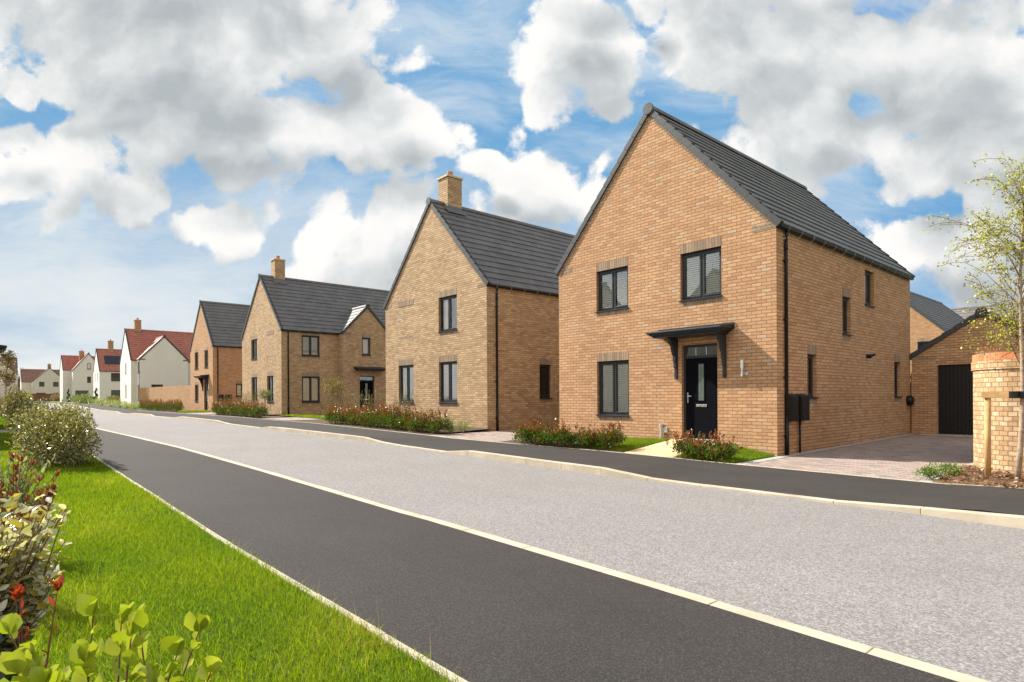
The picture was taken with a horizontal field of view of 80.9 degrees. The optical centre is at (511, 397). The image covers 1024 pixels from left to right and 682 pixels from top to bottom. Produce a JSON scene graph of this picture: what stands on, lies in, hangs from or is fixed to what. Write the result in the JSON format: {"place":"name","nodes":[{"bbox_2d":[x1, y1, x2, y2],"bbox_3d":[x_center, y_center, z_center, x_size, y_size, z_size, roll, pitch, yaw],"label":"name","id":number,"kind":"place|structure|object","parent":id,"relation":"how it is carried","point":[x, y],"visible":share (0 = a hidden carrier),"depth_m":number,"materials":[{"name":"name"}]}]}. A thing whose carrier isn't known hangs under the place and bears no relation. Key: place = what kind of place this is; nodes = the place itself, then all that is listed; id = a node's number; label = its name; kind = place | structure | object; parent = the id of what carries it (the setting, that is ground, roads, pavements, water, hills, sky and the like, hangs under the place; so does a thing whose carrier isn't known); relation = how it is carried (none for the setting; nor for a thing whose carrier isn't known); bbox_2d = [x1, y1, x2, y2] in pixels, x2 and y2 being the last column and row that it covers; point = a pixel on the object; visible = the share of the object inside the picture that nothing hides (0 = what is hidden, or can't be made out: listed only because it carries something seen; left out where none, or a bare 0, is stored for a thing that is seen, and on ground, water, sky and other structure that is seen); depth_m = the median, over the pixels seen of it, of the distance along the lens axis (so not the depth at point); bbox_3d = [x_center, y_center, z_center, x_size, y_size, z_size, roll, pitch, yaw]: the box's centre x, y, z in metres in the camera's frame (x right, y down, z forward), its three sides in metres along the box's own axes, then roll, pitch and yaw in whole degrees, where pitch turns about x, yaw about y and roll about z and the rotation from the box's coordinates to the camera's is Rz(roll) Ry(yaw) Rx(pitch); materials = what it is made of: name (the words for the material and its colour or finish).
{"place":"outdoors","nodes":[
{"label":"outdoors","id":0,"kind":"place"},
{"bbox_2d":[0,432,85,458],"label":"grass","id":1,"kind":"structure","parent":0,"point":[4,448],"depth_m":14.26,"materials":[{"name":"green plant"}]},
{"bbox_2d":[0,453,176,528],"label":"grass","id":2,"kind":"structure","parent":0,"point":[89,476],"depth_m":7.82,"materials":[{"name":"green plant"}]},
{"bbox_2d":[36,401,172,409],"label":"garden bed","id":3,"kind":"object","parent":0,"point":[101,404],"visible":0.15,"depth_m":64.43,"materials":[{"name":"plant"}]},
{"bbox_2d":[75,395,97,403],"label":"garden shrub","id":4,"kind":"object","parent":3,"relation":"on","point":[84,398],"visible":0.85,"depth_m":79.99,"materials":[{"name":"green plant"}]},
{"bbox_2d":[142,409,207,412],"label":"garden bed","id":5,"kind":"object","parent":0,"point":[175,412],"visible":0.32,"depth_m":46.98,"materials":[{"name":"soil"}]},
{"bbox_2d":[0,429,496,681],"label":"lawn","id":6,"kind":"structure","parent":0,"point":[354,658],"depth_m":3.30,"materials":[{"name":"green plant"}]},
{"bbox_2d":[0,350,23,392],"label":"street tree","id":7,"kind":"object","parent":6,"relation":"on","point":[6,365],"visible":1,"depth_m":58.77,"materials":[{"name":"green plant"}]},
{"bbox_2d":[1,384,33,422],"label":"tall shrub","id":8,"kind":"object","parent":6,"relation":"on","point":[19,396],"visible":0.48,"depth_m":24.24,"materials":[{"name":"green plant"}]},
{"bbox_2d":[6,399,50,437],"bbox_3d":[-12.876,0.612,16.219,1.192,1.187,2.951,0,0,-41],"label":"silver bush","id":9,"kind":"object","parent":6,"relation":"on","point":[13,411],"visible":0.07,"depth_m":15.96,"materials":[{"name":"green plant"}]},
{"bbox_2d":[0,451,57,543],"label":"grey green shrub","id":10,"kind":"object","parent":6,"relation":"on","point":[21,485],"visible":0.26,"depth_m":4.92,"materials":[{"name":"green plant"}]},
{"bbox_2d":[0,451,59,560],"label":"red leaf shrub","id":11,"kind":"object","parent":6,"relation":"on","point":[37,477],"visible":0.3,"depth_m":3.85,"materials":[{"name":"plant"}]},
{"bbox_2d":[0,490,70,679],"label":"cream leaf shrub","id":12,"kind":"object","parent":6,"relation":"on","point":[17,565],"visible":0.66,"depth_m":2.47,"materials":[{"name":"beige plant"}]},
{"bbox_2d":[8,574,63,667],"bbox_3d":[-1.516,0.930,1.912,0.061,0.717,0.192,0,0,4],"label":"red sprig","id":13,"kind":"object","parent":6,"relation":"on","point":[17,592],"visible":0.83,"depth_m":1.87,"materials":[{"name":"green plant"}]},
{"bbox_2d":[0,398,103,467],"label":"silver bush","id":14,"kind":"object","parent":6,"relation":"on","point":[59,433],"visible":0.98,"depth_m":10.47,"materials":[{"name":"green plant"}]},
{"bbox_2d":[0,594,221,681],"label":"bright shrub","id":15,"kind":"object","parent":6,"relation":"on","point":[24,660],"visible":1,"depth_m":1.49,"materials":[{"name":"green plant"}]},
{"bbox_2d":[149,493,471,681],"bbox_3d":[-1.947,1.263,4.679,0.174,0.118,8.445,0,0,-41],"label":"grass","id":16,"kind":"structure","parent":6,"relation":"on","point":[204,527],"depth_m":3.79,"materials":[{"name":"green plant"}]},
{"bbox_2d":[261,417,319,420],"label":"driveway","id":17,"kind":"structure","parent":0,"point":[296,418],"depth_m":29.77,"materials":[{"name":"beige concrete"}]},
{"bbox_2d":[247,416,356,424],"bbox_3d":[-3.524,1.006,34.637,19.720,0.138,11.800,0,0,-41],"label":"garden bed","id":18,"kind":"object","parent":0,"point":[321,421],"visible":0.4,"depth_m":27.96,"materials":[{"name":"soil"}]},
{"bbox_2d":[248,400,269,417],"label":"photinia shrub","id":19,"kind":"object","parent":18,"relation":"on","point":[259,412],"visible":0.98,"depth_m":30.62,"materials":[{"name":"green plant"}]},
{"bbox_2d":[321,377,344,405],"bbox_3d":[-8.686,0.032,29.078,1.195,2.164,1.132,0,0,-41],"label":"standard tree","id":20,"kind":"object","parent":18,"relation":"on","point":[332,387],"visible":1,"depth_m":29.05,"materials":[{"name":"green plant"}]},
{"bbox_2d":[328,405,351,423],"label":"photinia shrub","id":21,"kind":"object","parent":18,"relation":"on","point":[335,418],"visible":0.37,"depth_m":24.39,"materials":[{"name":"green plant"}]},
{"bbox_2d":[280,414,325,418],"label":"grass","id":22,"kind":"structure","parent":0,"point":[310,416],"depth_m":31.50,"materials":[{"name":"green plant"}]},
{"bbox_2d":[339,423,491,434],"bbox_3d":[-3.938,1.060,21.757,2.598,0.145,7.050,0,0,-41],"label":"garden bed","id":23,"kind":"object","parent":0,"point":[404,430],"visible":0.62,"depth_m":20.16,"materials":[{"name":"soil"}]},
{"bbox_2d":[339,403,363,424],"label":"photinia shrub","id":24,"kind":"object","parent":23,"relation":"on","point":[348,414],"visible":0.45,"depth_m":23.63,"materials":[{"name":"green plant"}]},
{"bbox_2d":[350,405,373,425],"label":"photinia shrub","id":25,"kind":"object","parent":23,"relation":"on","point":[356,419],"visible":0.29,"depth_m":22.79,"materials":[{"name":"green plant"}]},
{"bbox_2d":[356,406,374,426],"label":"photinia shrub","id":26,"kind":"object","parent":23,"relation":"on","point":[362,416],"visible":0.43,"depth_m":22.37,"materials":[{"name":"green plant"}]},
{"bbox_2d":[360,401,384,427],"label":"photinia shrub","id":27,"kind":"object","parent":23,"relation":"on","point":[369,417],"visible":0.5,"depth_m":21.87,"materials":[{"name":"green plant"}]},
{"bbox_2d":[371,403,392,427],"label":"photinia shrub","id":28,"kind":"object","parent":23,"relation":"on","point":[377,416],"visible":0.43,"depth_m":21.45,"materials":[{"name":"green plant"}]},
{"bbox_2d":[376,404,399,428],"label":"photinia shrub","id":29,"kind":"object","parent":23,"relation":"on","point":[382,416],"visible":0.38,"depth_m":21.12,"materials":[{"name":"green plant"}]},
{"bbox_2d":[383,402,401,428],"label":"photinia shrub","id":30,"kind":"object","parent":23,"relation":"on","point":[392,417],"visible":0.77,"depth_m":20.58,"materials":[{"name":"green plant"}]},
{"bbox_2d":[390,409,413,429],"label":"photinia shrub","id":31,"kind":"object","parent":23,"relation":"on","point":[396,423],"visible":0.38,"depth_m":20.20,"materials":[{"name":"green plant"}]},
{"bbox_2d":[393,391,411,414],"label":"feathery shrub","id":32,"kind":"object","parent":23,"relation":"on","point":[404,402],"visible":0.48,"depth_m":23.17,"materials":[{"name":"green plant"}]},
{"bbox_2d":[394,403,425,430],"bbox_3d":[-3.374,0.653,19.961,1.052,0.958,0.711,0,0,37],"label":"photinia shrub","id":33,"kind":"object","parent":23,"relation":"on","point":[404,419],"visible":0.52,"depth_m":19.84,"materials":[{"name":"green plant"}]},
{"bbox_2d":[404,409,431,431],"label":"photinia shrub","id":34,"kind":"object","parent":23,"relation":"on","point":[411,421],"visible":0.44,"depth_m":19.27,"materials":[{"name":"green plant"}]},
{"bbox_2d":[409,408,437,431],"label":"photinia shrub","id":35,"kind":"object","parent":23,"relation":"on","point":[420,421],"visible":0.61,"depth_m":18.94,"materials":[{"name":"green plant"}]},
{"bbox_2d":[423,407,452,432],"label":"photinia shrub","id":36,"kind":"object","parent":23,"relation":"on","point":[434,424],"visible":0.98,"depth_m":18.53,"materials":[{"name":"green plant"}]},
{"bbox_2d":[433,428,556,441],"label":"driveway","id":37,"kind":"structure","parent":0,"point":[497,436],"depth_m":18.08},
{"bbox_2d":[455,419,474,432],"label":"shrub","id":38,"kind":"object","parent":37,"relation":"on","point":[464,429],"visible":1,"depth_m":18.98,"materials":[{"name":"green plant"}]},
{"bbox_2d":[0,0,1023,376],"label":"sky","id":39,"kind":"structure","parent":0,"point":[157,157],"materials":[{"name":"blue"}]},
{"bbox_2d":[80,428,957,681],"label":"pavement","id":40,"kind":"structure","parent":0,"point":[477,608],"depth_m":3.90,"materials":[{"name":"grey asphalt"}]},
{"bbox_2d":[34,402,1013,514],"bbox_3d":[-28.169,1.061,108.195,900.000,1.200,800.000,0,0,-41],"label":"ground","id":41,"kind":"structure","parent":0,"point":[622,452],"depth_m":8.07,"materials":[{"name":"grey"}]},
{"bbox_2d":[0,357,18,400],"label":"rendered house","id":42,"kind":"structure","parent":41,"relation":"on","point":[2,387],"depth_m":104.84,"materials":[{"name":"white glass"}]},
{"bbox_2d":[20,363,59,398],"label":"rendered house","id":43,"kind":"structure","parent":41,"relation":"on","point":[40,381],"depth_m":152.29,"materials":[{"name":"beige paint"}]},
{"bbox_2d":[60,350,94,401],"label":"rendered house","id":44,"kind":"structure","parent":41,"relation":"on","point":[76,375],"depth_m":114.75,"materials":[{"name":"white paint"}]},
{"bbox_2d":[93,339,120,402],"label":"rendered house","id":45,"kind":"structure","parent":41,"relation":"on","point":[106,374],"depth_m":93.67,"materials":[{"name":"white paint"}]},
{"bbox_2d":[119,318,192,404],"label":"rendered house","id":46,"kind":"structure","parent":41,"relation":"on","point":[154,358],"depth_m":65.97,"materials":[{"name":"white paint"}]},
{"bbox_2d":[139,385,190,408],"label":"garden wall","id":47,"kind":"structure","parent":41,"relation":"on","point":[181,393],"depth_m":57.82,"materials":[{"name":"orange brick"}]},
{"bbox_2d":[189,300,249,415],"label":"brick house","id":48,"kind":"structure","parent":41,"relation":"on","point":[215,350],"depth_m":45.35,"materials":[{"name":"orange brick"}]},
{"bbox_2d":[236,381,241,398],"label":"window","id":49,"kind":"structure","parent":48,"relation":"in","point":[238,383],"depth_m":45.18,"materials":[{"name":"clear glass"}]},
{"bbox_2d":[94,456,467,681],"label":"edging","id":50,"kind":"object","parent":41,"relation":"on","point":[415,654],"visible":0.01,"depth_m":3.55,"materials":[{"name":"concrete"}]},
{"bbox_2d":[241,256,388,418],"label":"brick house","id":51,"kind":"structure","parent":41,"relation":"on","point":[301,339],"depth_m":36.38,"materials":[{"name":"brown brick"}]},
{"bbox_2d":[250,335,256,361],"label":"window","id":52,"kind":"structure","parent":51,"relation":"in","point":[252,337],"depth_m":37.65,"materials":[{"name":"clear glass"}]},
{"bbox_2d":[251,373,256,403],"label":"window","id":53,"kind":"structure","parent":51,"relation":"in","point":[254,376],"depth_m":37.64,"materials":[{"name":"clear glass"}]},
{"bbox_2d":[267,372,273,403],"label":"window","id":54,"kind":"structure","parent":51,"relation":"in","point":[271,374],"depth_m":35.53,"materials":[{"name":"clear glass"}]},
{"bbox_2d":[302,372,319,404],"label":"window","id":55,"kind":"structure","parent":51,"relation":"in","point":[306,399],"depth_m":35.30,"materials":[{"name":"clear glass"}]},
{"bbox_2d":[302,332,320,358],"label":"window","id":56,"kind":"structure","parent":51,"relation":"in","point":[315,336],"depth_m":35.33,"materials":[{"name":"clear glass"}]},
{"bbox_2d":[362,334,370,357],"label":"window","id":57,"kind":"structure","parent":51,"relation":"in","point":[366,340],"depth_m":37.06,"materials":[{"name":"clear glass"}]},
{"bbox_2d":[360,376,373,411],"bbox_3d":[-8.979,-0.205,37.026,0.980,2.260,0.110,0,0,-41],"label":"door","id":58,"kind":"structure","parent":51,"relation":"in","point":[365,385],"depth_m":37.07,"materials":[{"name":"black wood"}]},
{"bbox_2d":[383,171,574,433],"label":"brick house","id":59,"kind":"structure","parent":41,"relation":"on","point":[471,306],"depth_m":21.94,"materials":[{"name":"brown brick"}]},
{"bbox_2d":[397,359,413,405],"bbox_3d":[-4.170,-0.594,23.925,0.220,1.840,1.170,0,0,-41],"label":"window","id":60,"kind":"structure","parent":59,"relation":"in","point":[409,363],"depth_m":23.92,"materials":[{"name":"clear glass"}]},
{"bbox_2d":[437,288,456,335],"bbox_3d":[-2.234,-3.084,21.796,0.350,1.620,1.180,0,0,-41],"label":"window","id":61,"kind":"structure","parent":59,"relation":"in","point":[447,300],"depth_m":21.81,"materials":[{"name":"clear glass"}]},
{"bbox_2d":[438,355,457,405],"bbox_3d":[-2.271,-0.604,21.753,0.220,1.840,1.180,0,0,-41],"label":"window","id":62,"kind":"structure","parent":59,"relation":"in","point":[445,360],"depth_m":21.79,"materials":[{"name":"grey glass"}]},
{"bbox_2d":[539,358,552,401],"bbox_3d":[1.186,-0.631,21.840,0.640,1.580,0.200,0,0,-41],"label":"window","id":63,"kind":"structure","parent":59,"relation":"in","point":[545,363],"depth_m":21.92,"materials":[{"name":"black glass"}]},
{"bbox_2d":[554,102,914,463],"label":"brick house","id":64,"kind":"structure","parent":41,"relation":"on","point":[708,283],"depth_m":14.80,"materials":[{"name":"orange brick"}]},
{"bbox_2d":[595,257,628,316],"bbox_3d":[2.706,-2.929,16.047,0.220,1.460,1.120,0,0,-41],"label":"window","id":65,"kind":"structure","parent":64,"relation":"in","point":[613,305],"depth_m":16.04,"materials":[{"name":"black glass"}]},
{"bbox_2d":[596,351,629,420],"bbox_3d":[2.726,-0.299,16.039,0.220,1.820,1.120,0,0,-41],"label":"window","id":66,"kind":"structure","parent":64,"relation":"in","point":[616,404],"depth_m":16.04,"materials":[{"name":"black glass"}]},
{"bbox_2d":[682,343,717,441],"bbox_3d":[4.429,-0.107,14.100,0.190,2.290,0.940,0,0,-41],"label":"door","id":67,"kind":"structure","parent":64,"relation":"in","point":[700,372],"depth_m":14.13,"materials":[{"name":"black wood"}]},
{"bbox_2d":[679,236,721,306],"bbox_3d":[4.441,-2.922,14.063,0.220,1.490,1.110,0,0,-41],"label":"window","id":68,"kind":"structure","parent":64,"relation":"in","point":[709,243],"depth_m":14.07,"materials":[{"name":"black glass"}]},
{"bbox_2d":[807,344,818,403],"bbox_3d":[6.874,-0.539,13.861,0.540,1.360,0.200,0,0,-41],"label":"window","id":69,"kind":"structure","parent":64,"relation":"in","point":[811,349],"depth_m":13.97,"materials":[{"name":"brown glass"}]},
{"bbox_2d":[842,287,852,340],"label":"window","id":70,"kind":"structure","parent":64,"relation":"in","point":[846,292],"depth_m":15.31,"materials":[{"name":"brown glass"}]},
{"bbox_2d":[865,271,875,307],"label":"window","id":71,"kind":"structure","parent":64,"relation":"in","point":[867,274],"depth_m":16.48,"materials":[{"name":"black glass"}]},
{"bbox_2d":[894,354,902,401],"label":"window","id":72,"kind":"structure","parent":64,"relation":"in","point":[897,358],"depth_m":17.90,"materials":[{"name":"brown glass"}]},
{"bbox_2d":[910,291,964,381],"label":"brick house","id":73,"kind":"structure","parent":41,"relation":"on","point":[931,319],"depth_m":36.23,"materials":[{"name":"orange brick"}]},
{"bbox_2d":[917,337,929,347],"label":"window","id":74,"kind":"structure","parent":73,"relation":"in","point":[920,340],"depth_m":35.84,"materials":[{"name":"beige glass"}]},
{"bbox_2d":[933,465,1023,488],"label":"mulch","id":75,"kind":"object","parent":41,"relation":"on","point":[952,478],"visible":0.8,"depth_m":8.85,"materials":[{"name":"brown wood"}]},
{"bbox_2d":[925,461,965,476],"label":"shrub","id":76,"kind":"object","parent":75,"relation":"on","point":[954,468],"visible":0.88,"depth_m":9.21,"materials":[{"name":"green plant"}]},
{"bbox_2d":[922,151,1023,478],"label":"birch tree","id":77,"kind":"object","parent":75,"relation":"on","point":[1020,347],"visible":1,"depth_m":8.74,"materials":[{"name":"green plant"}]},
{"bbox_2d":[982,391,1023,477],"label":"stake","id":78,"kind":"object","parent":75,"relation":"on","point":[987,396],"visible":0.97,"depth_m":8.89,"materials":[{"name":"brown wood"}]},
{"bbox_2d":[971,351,1023,487],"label":"garden wall","id":79,"kind":"structure","parent":41,"relation":"on","point":[996,372],"depth_m":9.25,"materials":[{"name":"brick"}]},
{"bbox_2d":[26,403,1023,681],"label":"road","id":80,"kind":"structure","parent":0,"point":[940,591],"depth_m":5.64,"materials":[{"name":"grey asphalt"}]},
{"bbox_2d":[46,403,1023,528],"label":"kerb","id":81,"kind":"structure","parent":80,"relation":"on","point":[1008,520],"depth_m":9.39,"materials":[{"name":"concrete"}]},
{"bbox_2d":[91,426,990,681],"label":"edging","id":82,"kind":"object","parent":80,"relation":"on","point":[920,665],"visible":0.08,"depth_m":3.90,"materials":[{"name":"concrete"}]},
{"bbox_2d":[41,402,1023,514],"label":"pavement","id":83,"kind":"structure","parent":0,"point":[873,490],"depth_m":9.81,"materials":[{"name":"grey asphalt"}]},
{"bbox_2d":[30,394,59,401],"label":"timber fence","id":84,"kind":"object","parent":83,"relation":"on","point":[35,397],"visible":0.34,"depth_m":138.85,"materials":[{"name":"brown wood"}]},
{"bbox_2d":[139,410,1023,488],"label":"edging","id":85,"kind":"object","parent":83,"relation":"on","point":[687,459],"visible":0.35,"depth_m":11.40,"materials":[{"name":"concrete"}]},
{"bbox_2d":[502,435,658,452],"bbox_3d":[1.809,1.126,15.271,2.482,0.200,3.780,0,0,-41],"label":"garden bed","id":86,"kind":"object","parent":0,"point":[546,444],"visible":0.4,"depth_m":14.84,"materials":[{"name":"soil"}]},
{"bbox_2d":[512,417,543,442],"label":"photinia shrub","id":87,"kind":"object","parent":86,"relation":"on","point":[521,431],"visible":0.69,"depth_m":15.28,"materials":[{"name":"green plant"}]},
{"bbox_2d":[523,421,559,445],"bbox_3d":[0.836,0.883,15.120,0.938,0.636,1.035,0,0,-41],"label":"photinia shrub","id":88,"kind":"object","parent":86,"relation":"on","point":[539,436],"visible":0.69,"depth_m":14.95,"materials":[{"name":"green plant"}]},
{"bbox_2d":[542,418,577,446],"bbox_3d":[1.242,0.846,14.691,0.913,0.727,0.871,0,0,-41],"label":"photinia shrub","id":89,"kind":"object","parent":86,"relation":"on","point":[562,437],"visible":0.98,"depth_m":14.49,"materials":[{"name":"green plant"}]},
{"bbox_2d":[568,423,600,446],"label":"photinia shrub","id":90,"kind":"object","parent":86,"relation":"on","point":[584,437],"visible":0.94,"depth_m":14.13,"materials":[{"name":"green plant"}]},
{"bbox_2d":[596,420,627,447],"bbox_3d":[2.324,0.867,14.075,0.770,0.713,1.094,0,0,12],"label":"photinia shrub","id":91,"kind":"object","parent":86,"relation":"on","point":[610,435],"visible":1,"depth_m":13.79,"materials":[{"name":"green plant"}]},
{"bbox_2d":[569,437,669,450],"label":"grass","id":92,"kind":"structure","parent":0,"point":[631,443],"depth_m":14.29,"materials":[{"name":"green plant"}]},
{"bbox_2d":[624,439,711,456],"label":"garden path","id":93,"kind":"structure","parent":0,"point":[661,449],"depth_m":13.35,"materials":[{"name":"beige concrete"}]},
{"bbox_2d":[674,456,776,463],"bbox_3d":[4.503,1.158,12.579,1.970,0.199,1.340,0,0,-41],"label":"garden bed","id":94,"kind":"object","parent":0,"point":[722,462],"visible":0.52,"depth_m":12.11,"materials":[{"name":"soil"}]},
{"bbox_2d":[665,429,708,457],"bbox_3d":[3.676,0.950,12.390,0.863,0.604,1.045,0,0,-41],"label":"photinia shrub","id":95,"kind":"object","parent":94,"relation":"on","point":[684,445],"visible":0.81,"depth_m":12.29,"materials":[{"name":"green plant"}]},
{"bbox_2d":[689,429,742,460],"bbox_3d":[4.050,0.948,11.920,0.919,0.646,0.989,0,0,-41],"label":"photinia shrub","id":96,"kind":"object","parent":94,"relation":"on","point":[714,449],"visible":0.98,"depth_m":11.83,"materials":[{"name":"green plant"}]},
{"bbox_2d":[676,443,773,462],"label":"grass","id":97,"kind":"structure","parent":94,"relation":"on","point":[746,454],"depth_m":12.34,"materials":[{"name":"green plant"}]},
{"bbox_2d":[745,434,972,480],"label":"driveway","id":98,"kind":"structure","parent":0,"point":[898,457],"depth_m":12.19,"materials":[{"name":"grey brick"}]},
{"bbox_2d":[736,434,913,463],"bbox_3d":[8.267,1.183,14.846,10.620,0.119,0.200,0,0,-41],"label":"driveway edge","id":99,"kind":"object","parent":98,"relation":"on","point":[777,457],"visible":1,"depth_m":13.72,"materials":[{"name":"grey concrete"}]},
{"bbox_2d":[920,462,972,481],"bbox_3d":[7.443,1.227,10.061,3.559,0.039,0.200,0,0,-41],"label":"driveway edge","id":100,"kind":"object","parent":98,"relation":"on","point":[929,480],"visible":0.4,"depth_m":9.16,"materials":[{"name":"grey concrete"}]},
{"bbox_2d":[910,465,947,479],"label":"shrub","id":101,"kind":"object","parent":100,"relation":"on","point":[926,471],"visible":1,"depth_m":9.04,"materials":[{"name":"green plant"}]},
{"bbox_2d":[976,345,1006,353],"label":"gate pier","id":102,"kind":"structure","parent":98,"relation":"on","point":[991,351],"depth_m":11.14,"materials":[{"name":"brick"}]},
{"bbox_2d":[909,307,1023,436],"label":"garage","id":103,"kind":"structure","parent":0,"point":[942,384],"depth_m":17.78,"materials":[{"name":"orange brick"}]},
{"bbox_2d":[938,364,972,434],"bbox_3d":[13.563,0.062,17.190,0.050,2.080,2.270,0,0,-41],"label":"garage door","id":104,"kind":"structure","parent":103,"relation":"in","point":[955,382],"depth_m":17.71,"materials":[{"name":"black plastic"}]},
{"bbox_2d":[950,302,1023,321],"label":"roof","id":105,"kind":"structure","parent":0,"point":[959,312],"depth_m":48.45,"materials":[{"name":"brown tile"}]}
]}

